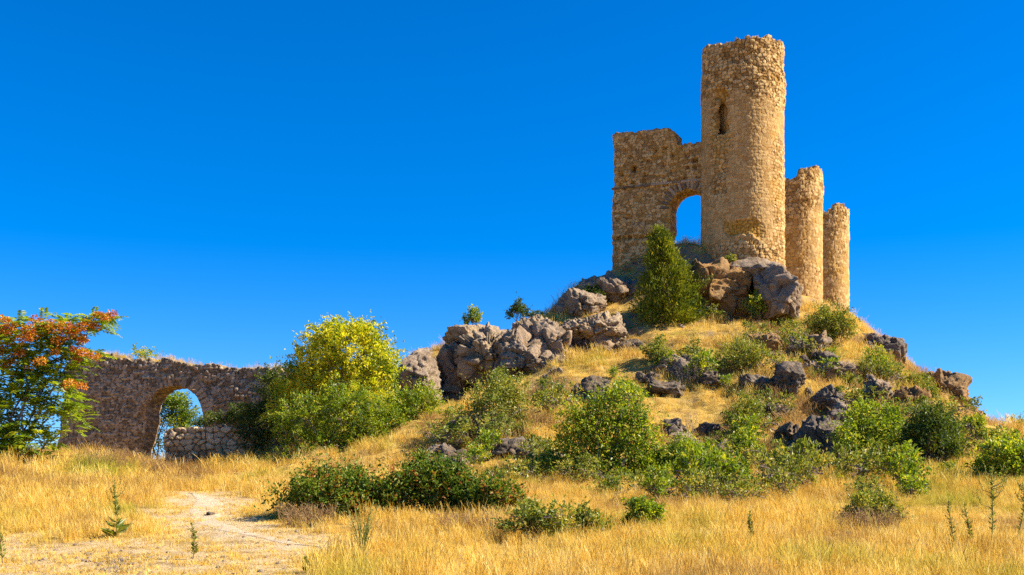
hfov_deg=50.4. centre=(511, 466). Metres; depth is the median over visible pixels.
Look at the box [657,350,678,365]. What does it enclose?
scrub tuft
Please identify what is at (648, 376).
loose stone
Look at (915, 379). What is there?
shrub
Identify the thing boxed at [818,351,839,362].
loose stone
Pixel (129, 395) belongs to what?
ruined wall
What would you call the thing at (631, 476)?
scrub tuft
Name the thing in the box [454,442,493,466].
scrub tuft
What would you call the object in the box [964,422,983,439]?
loose stone
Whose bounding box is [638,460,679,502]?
scrub tuft
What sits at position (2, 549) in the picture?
dry stalk
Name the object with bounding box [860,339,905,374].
shrub
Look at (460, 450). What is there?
loose stone
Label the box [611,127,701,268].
castle wall
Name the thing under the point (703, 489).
scrub tuft
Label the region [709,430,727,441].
scrub tuft
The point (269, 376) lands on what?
shrub
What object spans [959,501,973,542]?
dry stalk
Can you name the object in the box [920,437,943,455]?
scrub tuft
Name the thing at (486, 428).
scrub tuft
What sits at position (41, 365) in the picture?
tree
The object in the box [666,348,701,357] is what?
scrub tuft
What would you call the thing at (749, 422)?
scrub tuft
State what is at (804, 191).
round tower
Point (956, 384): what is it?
rock outcrop
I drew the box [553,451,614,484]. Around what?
scrub tuft
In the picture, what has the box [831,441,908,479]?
scrub tuft
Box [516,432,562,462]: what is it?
scrub tuft
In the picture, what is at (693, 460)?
scrub tuft
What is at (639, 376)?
loose stone
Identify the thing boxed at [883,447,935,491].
scrub tuft
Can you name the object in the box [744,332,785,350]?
boulder
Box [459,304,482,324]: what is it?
seedling
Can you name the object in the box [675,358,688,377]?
loose stone
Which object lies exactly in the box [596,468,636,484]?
scrub tuft
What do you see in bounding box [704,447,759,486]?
scrub tuft
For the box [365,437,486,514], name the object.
bramble
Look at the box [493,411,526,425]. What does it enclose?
scrub tuft
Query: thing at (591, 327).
rock outcrop
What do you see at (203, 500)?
dirt path
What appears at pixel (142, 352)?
seedling
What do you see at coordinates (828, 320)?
shrub
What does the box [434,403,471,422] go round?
scrub tuft
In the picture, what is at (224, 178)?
sky
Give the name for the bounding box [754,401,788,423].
boulder
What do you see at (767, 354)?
scrub tuft
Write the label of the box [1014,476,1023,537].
mullein
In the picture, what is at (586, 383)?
boulder
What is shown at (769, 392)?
scrub tuft
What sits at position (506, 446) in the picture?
loose stone
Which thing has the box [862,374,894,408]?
boulder
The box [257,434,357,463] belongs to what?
shrub
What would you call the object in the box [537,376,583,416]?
scrub tuft
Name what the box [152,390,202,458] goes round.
young tree
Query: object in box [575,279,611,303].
shrub
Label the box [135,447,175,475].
dry scrub
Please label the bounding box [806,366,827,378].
scrub tuft
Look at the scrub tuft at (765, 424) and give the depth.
44.02 m
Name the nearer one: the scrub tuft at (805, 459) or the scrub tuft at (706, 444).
the scrub tuft at (805, 459)
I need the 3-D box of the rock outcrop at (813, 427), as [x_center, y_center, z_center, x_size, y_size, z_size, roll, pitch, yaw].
[11.623,-0.976,41.208,2.544,1.974,3.241,0,0,16]
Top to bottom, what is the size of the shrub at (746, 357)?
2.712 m
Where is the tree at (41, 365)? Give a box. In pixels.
[0,306,128,460]
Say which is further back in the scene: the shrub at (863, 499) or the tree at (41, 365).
the tree at (41, 365)
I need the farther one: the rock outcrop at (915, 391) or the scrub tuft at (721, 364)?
the scrub tuft at (721, 364)
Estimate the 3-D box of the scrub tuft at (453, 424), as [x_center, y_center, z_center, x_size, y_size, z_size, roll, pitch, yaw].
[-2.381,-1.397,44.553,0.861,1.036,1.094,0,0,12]
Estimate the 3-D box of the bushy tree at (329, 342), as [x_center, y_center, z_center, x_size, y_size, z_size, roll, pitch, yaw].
[-8.332,-3.635,51.484,7.304,7.549,4.215,0,0,0]
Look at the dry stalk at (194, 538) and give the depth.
18.07 m
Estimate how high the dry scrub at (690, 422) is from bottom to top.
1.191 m
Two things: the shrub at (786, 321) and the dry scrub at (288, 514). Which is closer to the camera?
the dry scrub at (288, 514)
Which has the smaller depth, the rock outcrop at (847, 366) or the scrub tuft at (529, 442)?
the scrub tuft at (529, 442)
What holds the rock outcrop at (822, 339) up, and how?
on the hill
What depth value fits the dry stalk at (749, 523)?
20.01 m
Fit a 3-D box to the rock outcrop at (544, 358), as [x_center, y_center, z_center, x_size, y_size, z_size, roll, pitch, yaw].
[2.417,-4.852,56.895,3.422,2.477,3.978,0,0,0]
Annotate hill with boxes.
[0,243,1023,574]
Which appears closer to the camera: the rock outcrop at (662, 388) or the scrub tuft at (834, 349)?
the rock outcrop at (662, 388)
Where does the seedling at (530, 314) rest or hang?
on the rock outcrop at (532, 319)
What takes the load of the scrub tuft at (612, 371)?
on the hill
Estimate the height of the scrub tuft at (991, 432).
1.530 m
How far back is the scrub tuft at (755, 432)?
42.75 m
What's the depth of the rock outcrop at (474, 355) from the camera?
57.60 m
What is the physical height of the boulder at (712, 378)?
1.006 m
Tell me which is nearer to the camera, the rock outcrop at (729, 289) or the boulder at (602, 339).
the boulder at (602, 339)
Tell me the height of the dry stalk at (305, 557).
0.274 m
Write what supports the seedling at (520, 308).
on the rock outcrop at (532, 319)
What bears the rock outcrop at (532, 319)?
on the hill
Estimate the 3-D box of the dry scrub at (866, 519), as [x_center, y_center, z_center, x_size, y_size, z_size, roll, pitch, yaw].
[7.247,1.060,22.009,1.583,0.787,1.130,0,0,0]
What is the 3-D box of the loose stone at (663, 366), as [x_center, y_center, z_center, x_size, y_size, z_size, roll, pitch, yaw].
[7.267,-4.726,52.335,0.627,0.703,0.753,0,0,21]
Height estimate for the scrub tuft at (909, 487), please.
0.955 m
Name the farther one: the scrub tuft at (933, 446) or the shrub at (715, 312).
the shrub at (715, 312)
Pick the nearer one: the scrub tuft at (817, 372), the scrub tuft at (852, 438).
the scrub tuft at (852, 438)
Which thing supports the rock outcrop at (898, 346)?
on the hill
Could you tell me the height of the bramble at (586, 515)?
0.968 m
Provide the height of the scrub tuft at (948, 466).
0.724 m
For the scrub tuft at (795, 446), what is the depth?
31.89 m
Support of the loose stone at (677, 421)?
on the hill
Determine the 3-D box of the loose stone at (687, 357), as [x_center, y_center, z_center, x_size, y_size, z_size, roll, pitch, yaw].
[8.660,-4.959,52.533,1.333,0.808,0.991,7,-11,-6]
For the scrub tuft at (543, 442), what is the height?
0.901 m
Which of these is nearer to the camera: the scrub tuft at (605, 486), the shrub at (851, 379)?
the scrub tuft at (605, 486)
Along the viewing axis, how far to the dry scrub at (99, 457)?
41.76 m
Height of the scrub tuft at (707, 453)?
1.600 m
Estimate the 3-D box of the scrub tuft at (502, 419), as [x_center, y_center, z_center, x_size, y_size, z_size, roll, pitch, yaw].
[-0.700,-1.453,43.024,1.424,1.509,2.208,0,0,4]
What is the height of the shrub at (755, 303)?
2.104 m
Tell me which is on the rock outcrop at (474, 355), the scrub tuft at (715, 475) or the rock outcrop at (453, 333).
the rock outcrop at (453, 333)
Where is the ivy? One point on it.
(223, 419)
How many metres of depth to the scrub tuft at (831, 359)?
51.69 m
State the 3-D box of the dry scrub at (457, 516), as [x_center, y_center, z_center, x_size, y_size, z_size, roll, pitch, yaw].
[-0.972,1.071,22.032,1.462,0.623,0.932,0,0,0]
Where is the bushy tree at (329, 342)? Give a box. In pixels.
[259,309,411,444]
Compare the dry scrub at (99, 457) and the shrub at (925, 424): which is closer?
the shrub at (925, 424)
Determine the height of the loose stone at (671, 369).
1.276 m
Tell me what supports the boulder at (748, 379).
on the hill
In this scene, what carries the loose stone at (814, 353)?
on the hill
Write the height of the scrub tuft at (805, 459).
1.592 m
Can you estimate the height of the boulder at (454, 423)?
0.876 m
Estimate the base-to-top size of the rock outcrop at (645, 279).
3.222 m
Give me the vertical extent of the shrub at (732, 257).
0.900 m
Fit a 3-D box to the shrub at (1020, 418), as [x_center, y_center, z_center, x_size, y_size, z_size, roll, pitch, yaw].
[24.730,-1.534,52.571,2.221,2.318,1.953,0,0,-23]
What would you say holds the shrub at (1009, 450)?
on the hill
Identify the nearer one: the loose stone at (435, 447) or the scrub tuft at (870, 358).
the loose stone at (435, 447)
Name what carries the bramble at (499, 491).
on the hill
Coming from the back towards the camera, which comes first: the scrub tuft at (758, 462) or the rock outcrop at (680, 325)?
the rock outcrop at (680, 325)
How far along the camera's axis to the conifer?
61.05 m
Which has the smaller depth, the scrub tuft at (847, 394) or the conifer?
the scrub tuft at (847, 394)
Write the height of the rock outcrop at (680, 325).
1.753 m
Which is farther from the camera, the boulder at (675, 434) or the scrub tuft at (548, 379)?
the scrub tuft at (548, 379)
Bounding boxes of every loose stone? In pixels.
[425,444,453,460]
[439,442,455,458]
[443,452,475,469]
[454,449,480,463]
[488,436,536,459]
[635,371,646,384]
[643,371,660,383]
[656,363,667,371]
[658,353,682,373]
[660,417,687,431]
[661,424,679,435]
[666,438,702,445]
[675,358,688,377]
[679,367,703,380]
[681,354,697,366]
[799,355,809,362]
[803,387,814,398]
[809,349,822,359]
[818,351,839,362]
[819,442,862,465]
[825,397,854,413]
[826,409,848,422]
[883,379,896,388]
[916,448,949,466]
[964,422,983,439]
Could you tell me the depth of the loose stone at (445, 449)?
41.59 m
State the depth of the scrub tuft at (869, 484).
29.55 m
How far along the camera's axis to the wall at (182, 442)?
52.99 m
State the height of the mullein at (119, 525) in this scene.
1.211 m
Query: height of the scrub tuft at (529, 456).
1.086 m
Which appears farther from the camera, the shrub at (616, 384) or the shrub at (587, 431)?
the shrub at (616, 384)
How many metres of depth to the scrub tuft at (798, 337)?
54.27 m
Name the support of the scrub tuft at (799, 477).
on the hill
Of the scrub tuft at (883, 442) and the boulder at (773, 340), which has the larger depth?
the boulder at (773, 340)
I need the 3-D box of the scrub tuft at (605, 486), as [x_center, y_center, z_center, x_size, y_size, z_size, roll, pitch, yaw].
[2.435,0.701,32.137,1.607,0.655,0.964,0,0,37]
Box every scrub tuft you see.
[415,416,477,449]
[428,437,466,448]
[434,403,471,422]
[446,421,459,436]
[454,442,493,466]
[472,427,504,458]
[475,421,505,435]
[477,412,512,438]
[486,458,562,481]
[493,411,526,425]
[502,452,553,476]
[506,416,540,436]
[514,423,527,433]
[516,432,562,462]
[528,435,552,449]
[529,389,548,410]
[532,447,557,468]
[533,376,550,388]
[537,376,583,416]
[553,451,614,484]
[569,480,615,496]
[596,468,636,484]
[601,475,624,493]
[604,366,619,378]
[605,469,667,494]
[611,464,631,479]
[635,466,705,501]
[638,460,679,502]
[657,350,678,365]
[665,442,720,492]
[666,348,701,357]
[683,348,719,382]
[692,467,725,498]
[696,353,740,375]
[696,479,721,493]
[698,435,768,459]
[699,439,730,460]
[699,446,740,470]
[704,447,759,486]
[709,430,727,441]
[712,358,730,371]
[717,373,733,388]
[717,474,770,502]
[719,408,784,433]
[719,472,764,499]
[723,424,768,443]
[726,413,761,439]
[741,320,785,334]
[744,449,776,467]
[747,436,834,490]
[751,386,798,414]
[753,348,801,371]
[757,464,800,498]
[764,434,816,484]
[769,448,830,476]
[777,325,817,339]
[780,332,826,353]
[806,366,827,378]
[813,450,848,471]
[817,355,844,372]
[823,345,836,353]
[831,434,864,465]
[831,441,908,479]
[834,384,886,406]
[834,473,851,482]
[834,473,891,496]
[835,406,906,419]
[853,440,923,475]
[855,354,889,378]
[859,361,869,375]
[874,362,892,376]
[874,439,925,477]
[875,438,899,457]
[879,361,914,384]
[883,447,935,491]
[895,472,931,498]
[896,394,953,419]
[908,432,950,452]
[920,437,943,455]
[924,464,954,472]
[926,395,985,417]
[939,459,960,470]
[959,419,985,442]
[960,451,989,472]
[969,424,1022,445]
[971,429,1021,451]
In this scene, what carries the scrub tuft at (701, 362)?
on the hill
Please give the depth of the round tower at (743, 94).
64.83 m
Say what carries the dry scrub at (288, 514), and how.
on the hill
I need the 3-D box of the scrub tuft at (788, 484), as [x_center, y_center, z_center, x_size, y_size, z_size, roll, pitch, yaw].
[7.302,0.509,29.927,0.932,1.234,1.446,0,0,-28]
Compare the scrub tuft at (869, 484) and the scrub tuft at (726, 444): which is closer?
the scrub tuft at (869, 484)
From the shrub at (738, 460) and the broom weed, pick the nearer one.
the broom weed
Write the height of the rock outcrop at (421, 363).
4.679 m
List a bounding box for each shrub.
[229,355,306,455]
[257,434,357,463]
[266,378,409,456]
[346,372,447,439]
[456,360,538,434]
[528,374,682,480]
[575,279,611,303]
[596,371,648,404]
[619,494,669,525]
[638,325,673,367]
[644,420,708,476]
[680,334,707,356]
[702,303,729,322]
[710,331,774,373]
[711,448,755,473]
[719,388,770,426]
[724,253,737,262]
[724,425,763,456]
[739,285,766,321]
[767,315,806,329]
[796,297,866,345]
[822,391,909,461]
[830,372,866,386]
[838,483,914,525]
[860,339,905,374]
[886,388,985,462]
[903,368,935,387]
[920,377,941,399]
[961,409,990,431]
[968,416,1023,480]
[1011,411,1023,430]
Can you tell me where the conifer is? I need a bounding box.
[628,223,714,326]
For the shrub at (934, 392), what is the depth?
49.93 m
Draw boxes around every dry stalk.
[0,533,6,564]
[187,522,198,558]
[302,556,310,573]
[747,510,753,537]
[943,500,956,552]
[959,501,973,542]
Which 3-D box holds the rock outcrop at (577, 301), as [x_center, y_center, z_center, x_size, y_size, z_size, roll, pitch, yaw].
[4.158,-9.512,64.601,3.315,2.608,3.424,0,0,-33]
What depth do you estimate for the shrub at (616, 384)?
48.42 m
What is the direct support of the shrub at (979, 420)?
on the hill
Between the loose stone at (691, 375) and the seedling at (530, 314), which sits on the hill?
the loose stone at (691, 375)
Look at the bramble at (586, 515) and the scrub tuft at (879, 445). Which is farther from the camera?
the scrub tuft at (879, 445)
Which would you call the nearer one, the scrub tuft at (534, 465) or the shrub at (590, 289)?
the scrub tuft at (534, 465)
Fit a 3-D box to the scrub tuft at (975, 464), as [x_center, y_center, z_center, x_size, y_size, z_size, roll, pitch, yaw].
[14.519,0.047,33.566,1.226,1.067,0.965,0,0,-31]
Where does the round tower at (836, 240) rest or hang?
on the hill
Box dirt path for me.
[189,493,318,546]
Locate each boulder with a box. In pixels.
[444,420,469,433]
[570,375,609,405]
[588,333,619,347]
[612,339,644,352]
[668,431,692,439]
[696,422,720,434]
[698,370,721,386]
[738,373,774,389]
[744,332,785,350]
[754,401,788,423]
[770,361,806,395]
[771,421,799,443]
[809,384,850,410]
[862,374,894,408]
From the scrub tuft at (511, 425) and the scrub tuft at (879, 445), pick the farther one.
the scrub tuft at (511, 425)
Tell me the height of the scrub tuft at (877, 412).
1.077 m
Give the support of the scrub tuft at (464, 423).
on the hill
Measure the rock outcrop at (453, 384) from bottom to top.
5.053 m
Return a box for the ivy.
[189,396,269,427]
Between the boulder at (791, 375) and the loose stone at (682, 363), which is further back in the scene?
the loose stone at (682, 363)
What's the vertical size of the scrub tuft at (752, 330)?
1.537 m
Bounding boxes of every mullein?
[101,479,132,536]
[976,460,1008,546]
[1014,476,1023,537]
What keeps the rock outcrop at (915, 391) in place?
on the hill
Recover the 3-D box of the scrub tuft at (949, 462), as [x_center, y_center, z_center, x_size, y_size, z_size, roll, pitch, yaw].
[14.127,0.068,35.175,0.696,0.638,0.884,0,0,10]
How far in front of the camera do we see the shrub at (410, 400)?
49.19 m
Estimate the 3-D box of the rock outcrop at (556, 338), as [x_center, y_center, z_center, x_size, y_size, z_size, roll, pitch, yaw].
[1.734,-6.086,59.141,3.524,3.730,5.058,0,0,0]
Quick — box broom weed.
[345,499,379,553]
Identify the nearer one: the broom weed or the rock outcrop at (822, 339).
the broom weed
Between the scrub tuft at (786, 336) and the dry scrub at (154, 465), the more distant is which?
the scrub tuft at (786, 336)
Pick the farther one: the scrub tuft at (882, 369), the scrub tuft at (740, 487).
the scrub tuft at (882, 369)
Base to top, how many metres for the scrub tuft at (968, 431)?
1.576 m
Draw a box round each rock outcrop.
[394,346,447,411]
[436,341,474,402]
[442,324,484,344]
[453,322,508,386]
[491,325,541,380]
[511,314,558,329]
[521,319,572,355]
[526,350,574,374]
[541,365,563,377]
[552,287,606,317]
[558,310,627,341]
[571,336,612,353]
[577,270,639,301]
[636,271,669,293]
[647,377,685,397]
[664,324,684,329]
[679,257,754,317]
[730,257,780,283]
[751,264,803,320]
[784,330,831,352]
[786,414,842,463]
[802,359,855,380]
[862,333,907,362]
[891,385,932,407]
[925,368,972,407]
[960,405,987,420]
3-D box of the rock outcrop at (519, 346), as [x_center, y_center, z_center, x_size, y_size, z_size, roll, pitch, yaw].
[0.135,-5.680,58.135,3.149,3.634,4.468,0,0,0]
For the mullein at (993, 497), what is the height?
1.653 m
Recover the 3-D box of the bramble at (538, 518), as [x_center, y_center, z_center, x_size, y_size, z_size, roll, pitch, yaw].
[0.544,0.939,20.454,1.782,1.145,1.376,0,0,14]
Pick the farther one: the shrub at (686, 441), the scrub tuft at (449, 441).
the scrub tuft at (449, 441)
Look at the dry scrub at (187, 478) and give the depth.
35.79 m
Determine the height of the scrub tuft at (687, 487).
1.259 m
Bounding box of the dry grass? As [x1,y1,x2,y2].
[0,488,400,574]
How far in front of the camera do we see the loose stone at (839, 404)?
46.38 m
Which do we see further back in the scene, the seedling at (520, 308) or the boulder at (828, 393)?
the seedling at (520, 308)
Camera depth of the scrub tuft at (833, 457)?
36.16 m
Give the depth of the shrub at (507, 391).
44.17 m
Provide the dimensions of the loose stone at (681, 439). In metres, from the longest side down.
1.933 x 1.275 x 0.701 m
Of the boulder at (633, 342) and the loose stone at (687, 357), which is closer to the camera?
the loose stone at (687, 357)
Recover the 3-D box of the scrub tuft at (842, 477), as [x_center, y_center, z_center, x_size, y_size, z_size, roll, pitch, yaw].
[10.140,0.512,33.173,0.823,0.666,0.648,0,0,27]
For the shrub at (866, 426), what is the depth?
38.07 m
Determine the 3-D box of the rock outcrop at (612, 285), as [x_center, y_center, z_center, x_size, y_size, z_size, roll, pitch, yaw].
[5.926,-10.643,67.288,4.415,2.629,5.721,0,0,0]
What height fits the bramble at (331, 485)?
2.234 m
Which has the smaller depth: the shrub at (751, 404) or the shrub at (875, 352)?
the shrub at (751, 404)
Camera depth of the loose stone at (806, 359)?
53.16 m
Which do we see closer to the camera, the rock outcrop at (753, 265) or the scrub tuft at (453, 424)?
the scrub tuft at (453, 424)
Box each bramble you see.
[251,434,411,519]
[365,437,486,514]
[442,463,530,515]
[490,487,582,542]
[562,496,617,535]
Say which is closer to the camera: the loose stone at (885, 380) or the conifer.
the loose stone at (885, 380)
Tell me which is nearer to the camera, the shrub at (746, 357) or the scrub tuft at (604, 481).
the scrub tuft at (604, 481)
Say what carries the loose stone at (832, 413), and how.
on the hill
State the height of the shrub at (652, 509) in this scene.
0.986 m
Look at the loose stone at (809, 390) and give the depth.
48.77 m
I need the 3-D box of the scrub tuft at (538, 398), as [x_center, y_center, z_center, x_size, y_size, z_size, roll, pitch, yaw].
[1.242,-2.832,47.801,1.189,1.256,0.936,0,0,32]
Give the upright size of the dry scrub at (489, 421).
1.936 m
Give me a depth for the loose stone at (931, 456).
36.42 m
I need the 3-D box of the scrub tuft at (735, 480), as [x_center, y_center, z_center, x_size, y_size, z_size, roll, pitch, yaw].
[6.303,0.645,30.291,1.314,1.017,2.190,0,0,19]
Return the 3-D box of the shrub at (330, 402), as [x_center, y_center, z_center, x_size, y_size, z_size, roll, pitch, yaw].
[-7.720,-1.809,48.296,6.471,4.271,3.680,0,0,0]
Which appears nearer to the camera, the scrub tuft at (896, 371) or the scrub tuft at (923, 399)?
the scrub tuft at (923, 399)
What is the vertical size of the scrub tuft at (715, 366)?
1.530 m
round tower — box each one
[700,34,785,265]
[785,165,823,301]
[823,203,849,309]
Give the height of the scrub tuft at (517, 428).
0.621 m
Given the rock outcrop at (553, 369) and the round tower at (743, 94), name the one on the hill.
the rock outcrop at (553, 369)
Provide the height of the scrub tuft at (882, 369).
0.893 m
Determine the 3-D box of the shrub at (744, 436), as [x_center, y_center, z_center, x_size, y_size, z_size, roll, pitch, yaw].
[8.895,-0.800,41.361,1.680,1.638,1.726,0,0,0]
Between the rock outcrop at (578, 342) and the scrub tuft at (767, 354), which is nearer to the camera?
the scrub tuft at (767, 354)
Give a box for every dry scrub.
[70,440,135,470]
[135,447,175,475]
[165,472,200,483]
[276,499,338,527]
[430,505,499,530]
[469,406,514,438]
[669,356,711,385]
[672,405,698,431]
[830,503,913,532]
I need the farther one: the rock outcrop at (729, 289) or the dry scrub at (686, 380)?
the rock outcrop at (729, 289)
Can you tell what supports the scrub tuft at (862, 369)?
on the hill
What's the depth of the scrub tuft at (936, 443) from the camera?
36.67 m
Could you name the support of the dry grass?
on the hill
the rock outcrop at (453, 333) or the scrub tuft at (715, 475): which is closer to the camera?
the scrub tuft at (715, 475)
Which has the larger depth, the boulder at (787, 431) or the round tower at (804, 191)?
the round tower at (804, 191)
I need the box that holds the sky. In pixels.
[0,0,1023,457]
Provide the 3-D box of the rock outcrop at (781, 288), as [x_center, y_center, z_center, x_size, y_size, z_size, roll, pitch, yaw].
[15.146,-10.093,63.390,2.921,3.682,6.926,0,0,0]
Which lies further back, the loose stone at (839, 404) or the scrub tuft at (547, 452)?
the loose stone at (839, 404)
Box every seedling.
[127,343,162,358]
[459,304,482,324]
[504,291,531,321]
[526,309,544,317]
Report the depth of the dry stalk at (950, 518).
19.13 m
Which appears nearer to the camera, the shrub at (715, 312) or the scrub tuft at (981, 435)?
the scrub tuft at (981, 435)
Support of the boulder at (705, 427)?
on the hill
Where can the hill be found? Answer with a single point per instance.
(690, 251)
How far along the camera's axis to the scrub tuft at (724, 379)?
50.01 m
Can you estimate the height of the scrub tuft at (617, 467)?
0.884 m
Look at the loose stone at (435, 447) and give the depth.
42.14 m
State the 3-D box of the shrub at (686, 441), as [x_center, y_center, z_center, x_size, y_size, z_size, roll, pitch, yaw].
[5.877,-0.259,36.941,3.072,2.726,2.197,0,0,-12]
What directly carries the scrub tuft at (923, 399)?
on the hill
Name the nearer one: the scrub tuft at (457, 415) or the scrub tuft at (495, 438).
the scrub tuft at (495, 438)
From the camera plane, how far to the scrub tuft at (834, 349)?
52.81 m
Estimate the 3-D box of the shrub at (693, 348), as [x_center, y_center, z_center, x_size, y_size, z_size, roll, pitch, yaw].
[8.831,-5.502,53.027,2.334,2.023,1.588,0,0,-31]
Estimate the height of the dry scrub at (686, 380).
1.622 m
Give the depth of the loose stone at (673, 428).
44.41 m
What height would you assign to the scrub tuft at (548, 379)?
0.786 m
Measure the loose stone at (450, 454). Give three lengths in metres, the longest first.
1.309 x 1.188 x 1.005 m
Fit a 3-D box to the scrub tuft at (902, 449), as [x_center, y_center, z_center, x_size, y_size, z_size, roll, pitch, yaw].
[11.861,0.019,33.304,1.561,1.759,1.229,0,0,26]
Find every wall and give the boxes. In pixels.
[58,352,397,458]
[164,424,284,466]
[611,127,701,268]
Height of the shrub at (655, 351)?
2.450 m
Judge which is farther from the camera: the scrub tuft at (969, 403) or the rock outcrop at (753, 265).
the rock outcrop at (753, 265)

